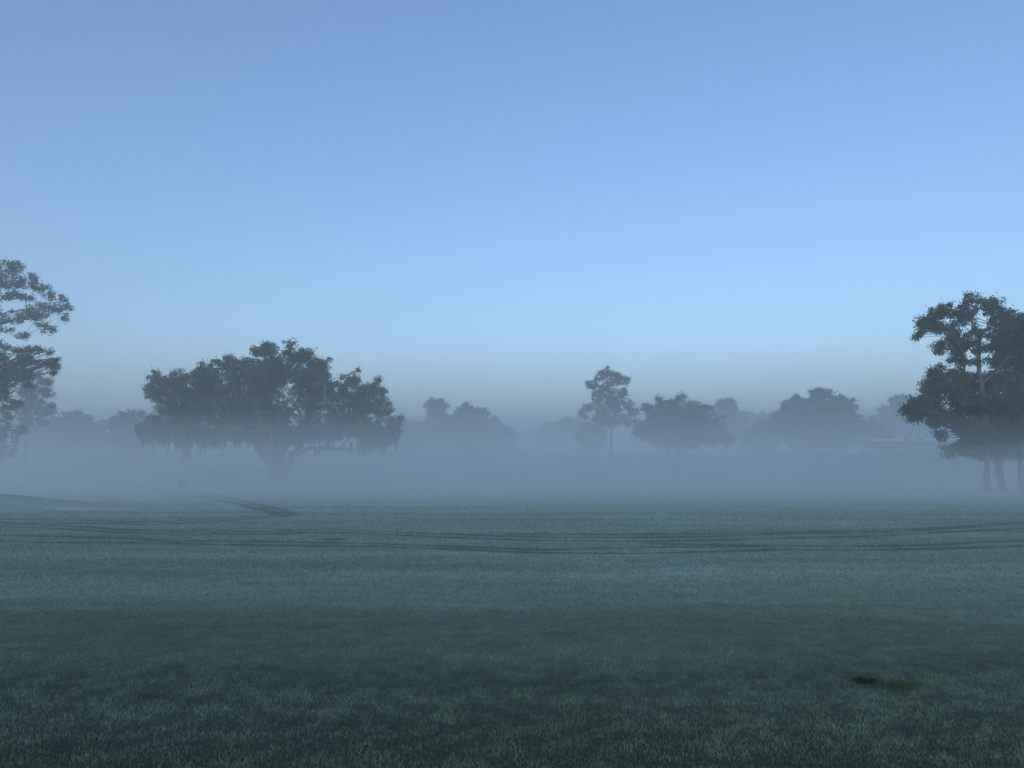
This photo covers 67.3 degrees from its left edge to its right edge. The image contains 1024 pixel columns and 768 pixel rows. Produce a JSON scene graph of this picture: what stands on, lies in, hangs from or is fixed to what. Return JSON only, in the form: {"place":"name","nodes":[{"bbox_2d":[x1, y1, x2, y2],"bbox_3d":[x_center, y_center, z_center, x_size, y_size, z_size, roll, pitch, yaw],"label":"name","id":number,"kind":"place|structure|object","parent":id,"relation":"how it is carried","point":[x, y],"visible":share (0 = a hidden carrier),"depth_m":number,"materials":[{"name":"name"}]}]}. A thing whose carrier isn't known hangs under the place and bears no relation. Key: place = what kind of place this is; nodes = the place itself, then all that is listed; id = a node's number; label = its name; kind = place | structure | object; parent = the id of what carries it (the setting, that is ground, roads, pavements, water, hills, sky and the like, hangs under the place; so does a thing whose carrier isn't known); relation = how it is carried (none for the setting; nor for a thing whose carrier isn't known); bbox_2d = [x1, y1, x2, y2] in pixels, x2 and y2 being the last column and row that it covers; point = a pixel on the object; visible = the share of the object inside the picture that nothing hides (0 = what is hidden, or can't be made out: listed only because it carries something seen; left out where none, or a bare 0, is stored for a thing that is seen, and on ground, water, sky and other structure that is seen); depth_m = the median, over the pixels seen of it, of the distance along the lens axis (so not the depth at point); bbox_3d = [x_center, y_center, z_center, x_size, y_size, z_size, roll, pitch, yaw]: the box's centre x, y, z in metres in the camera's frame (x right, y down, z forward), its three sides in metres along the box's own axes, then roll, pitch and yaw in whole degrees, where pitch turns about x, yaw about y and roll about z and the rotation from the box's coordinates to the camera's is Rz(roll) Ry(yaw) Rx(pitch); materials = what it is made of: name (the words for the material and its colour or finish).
{"place":"outdoors","nodes":[
{"label":"outdoors","id":0,"kind":"place"},
{"bbox_2d":[0,454,1023,767],"bbox_3d":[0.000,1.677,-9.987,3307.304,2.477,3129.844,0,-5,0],"label":"ground","id":1,"kind":"structure","parent":0,"point":[390,484],"depth_m":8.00,"materials":[{"name":"green plant"}]},
{"bbox_2d":[0,339,61,461],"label":"broadleaf tree","id":2,"kind":"object","parent":1,"relation":"on","point":[8,366],"visible":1,"depth_m":77.94,"materials":[{"name":"green plant"}]},
{"bbox_2d":[13,371,57,475],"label":"pine tree","id":3,"kind":"object","parent":1,"relation":"on","point":[29,406],"visible":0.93,"depth_m":107.82,"materials":[{"name":"green plant"}]},
{"bbox_2d":[0,255,76,340],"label":"pine tree","id":4,"kind":"object","parent":1,"relation":"on","point":[36,315],"visible":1,"depth_m":93.02,"materials":[{"name":"green plant"}]},
{"bbox_2d":[12,409,116,471],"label":"round tree","id":5,"kind":"object","parent":1,"relation":"on","point":[78,438],"visible":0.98,"depth_m":132.55,"materials":[{"name":"green plant"}]},
{"bbox_2d":[54,508,138,510],"bbox_3d":[-13.141,3.944,24.229,2.668,0.055,1.244,0,-5,0],"label":"sand bunker","id":6,"kind":"object","parent":1,"relation":"on","point":[81,509],"visible":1,"depth_m":24.25},
{"bbox_2d":[105,408,162,473],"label":"mossy tree","id":7,"kind":"object","parent":1,"relation":"on","point":[131,450],"visible":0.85,"depth_m":120.72,"materials":[{"name":"green plant"}]},
{"bbox_2d":[134,336,404,482],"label":"live oak","id":8,"kind":"object","parent":1,"relation":"on","point":[248,379],"visible":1,"depth_m":83.23,"materials":[{"name":"green plant"}]},
{"bbox_2d":[386,413,433,469],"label":"round tree","id":9,"kind":"object","parent":1,"relation":"on","point":[407,444],"visible":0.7,"depth_m":163.64,"materials":[{"name":"green plant"}]},
{"bbox_2d":[415,396,450,469],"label":"round tree","id":10,"kind":"object","parent":1,"relation":"on","point":[432,429],"visible":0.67,"depth_m":158.73,"materials":[{"name":"green plant"}]},
{"bbox_2d":[437,402,519,470],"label":"broad tree","id":11,"kind":"object","parent":1,"relation":"on","point":[476,433],"visible":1,"depth_m":148.22,"materials":[{"name":"green plant"}]},
{"bbox_2d":[0,424,1023,465],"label":"woods","id":12,"kind":"object","parent":1,"relation":"on","point":[626,450],"visible":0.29,"depth_m":237.29,"materials":[{"name":"green plant"}]},
{"bbox_2d":[529,416,585,465],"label":"broad tree","id":13,"kind":"object","parent":1,"relation":"on","point":[550,437],"visible":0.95,"depth_m":202.55,"materials":[{"name":"green plant"}]},
{"bbox_2d":[572,420,608,470],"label":"mossy tree","id":14,"kind":"object","parent":1,"relation":"on","point":[590,443],"visible":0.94,"depth_m":141.15,"materials":[{"name":"green plant"}]},
{"bbox_2d":[577,365,639,472],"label":"pine tree","id":15,"kind":"object","parent":1,"relation":"on","point":[604,419],"visible":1,"depth_m":127.85,"materials":[{"name":"green plant"}]},
{"bbox_2d":[631,390,735,475],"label":"live oak","id":16,"kind":"object","parent":1,"relation":"on","point":[692,425],"visible":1,"depth_m":111.10,"materials":[{"name":"green plant"}]},
{"bbox_2d":[709,397,749,468],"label":"round tree","id":17,"kind":"object","parent":1,"relation":"on","point":[734,424],"visible":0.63,"depth_m":168.86,"materials":[{"name":"green plant"}]},
{"bbox_2d":[739,418,781,471],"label":"bushy tree","id":18,"kind":"object","parent":1,"relation":"on","point":[758,440],"visible":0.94,"depth_m":133.84,"materials":[{"name":"green plant"}]},
{"bbox_2d":[738,410,785,465],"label":"round tree","id":19,"kind":"object","parent":1,"relation":"on","point":[747,415],"visible":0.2,"depth_m":198.62,"materials":[{"name":"green plant"}]},
{"bbox_2d":[768,385,866,473],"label":"live oak","id":20,"kind":"object","parent":1,"relation":"on","point":[821,428],"visible":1,"depth_m":125.90,"materials":[{"name":"green plant"}]},
{"bbox_2d":[852,677,876,683],"bbox_3d":[2.447,2.064,5.350,0.152,0.015,0.146,-3,-6,33],"label":"bare patch","id":21,"kind":"object","parent":1,"relation":"on","point":[860,680],"visible":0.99,"depth_m":5.36,"materials":[{"name":"soil"}]},
{"bbox_2d":[854,418,896,460],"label":"bushy tree","id":22,"kind":"object","parent":1,"relation":"on","point":[879,432],"visible":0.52,"depth_m":132.12,"materials":[{"name":"green plant"}]},
{"bbox_2d":[872,677,924,693],"bbox_3d":[2.635,2.037,5.183,0.363,0.058,0.281,0,-5,0],"label":"grass tuft","id":23,"kind":"object","parent":1,"relation":"on","point":[901,687],"visible":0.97,"depth_m":5.19,"materials":[{"name":"green plant"}]},
{"bbox_2d":[867,393,951,438],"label":"broad tree","id":24,"kind":"object","parent":1,"relation":"on","point":[889,418],"visible":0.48,"depth_m":169.79,"materials":[{"name":"green plant"}]},
{"bbox_2d":[860,433,983,476],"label":"clubhouse","id":25,"kind":"structure","parent":1,"relation":"on","point":[913,455],"depth_m":106.41,"materials":[{"name":"paint"}]},
{"bbox_2d":[896,461,905,469],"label":"window","id":26,"kind":"structure","parent":25,"relation":"in","point":[901,465],"depth_m":106.30,"materials":[{"name":"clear glass"}]},
{"bbox_2d":[912,461,921,469],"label":"window","id":27,"kind":"structure","parent":25,"relation":"in","point":[916,465],"depth_m":106.30,"materials":[{"name":"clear glass"}]},
{"bbox_2d":[929,462,936,476],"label":"door","id":28,"kind":"structure","parent":25,"relation":"in","point":[932,465],"depth_m":106.24,"materials":[{"name":"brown wood"}]},
{"bbox_2d":[944,461,953,469],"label":"window","id":29,"kind":"structure","parent":25,"relation":"in","point":[948,465],"depth_m":106.30,"materials":[{"name":"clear glass"}]},
{"bbox_2d":[959,461,968,469],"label":"window","id":30,"kind":"structure","parent":25,"relation":"in","point":[964,465],"depth_m":106.30,"materials":[{"name":"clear glass"}]},
{"bbox_2d":[975,461,983,469],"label":"window","id":31,"kind":"structure","parent":25,"relation":"in","point":[978,466],"depth_m":106.30,"materials":[{"name":"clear glass"}]},
{"bbox_2d":[896,357,1023,491],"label":"broadleaf tree","id":32,"kind":"object","parent":1,"relation":"on","point":[960,391],"visible":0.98,"depth_m":50.27,"materials":[{"name":"green plant"}]},
{"bbox_2d":[909,291,1018,492],"bbox_3d":[29.874,0.489,50.109,7.031,13.618,3.740,1,-5,-10],"label":"pine tree","id":33,"kind":"object","parent":1,"relation":"on","point":[963,344],"visible":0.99,"depth_m":50.25,"materials":[{"name":"green plant"}]},
{"bbox_2d":[984,309,1023,491],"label":"pine tree","id":34,"kind":"object","parent":1,"relation":"on","point":[1014,346],"visible":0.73,"depth_m":51.90,"materials":[{"name":"green plant"}]},
{"bbox_2d":[0,0,1023,453],"label":"sky","id":35,"kind":"structure","parent":0,"point":[496,205],"materials":[{"name":"blue"}]}
]}

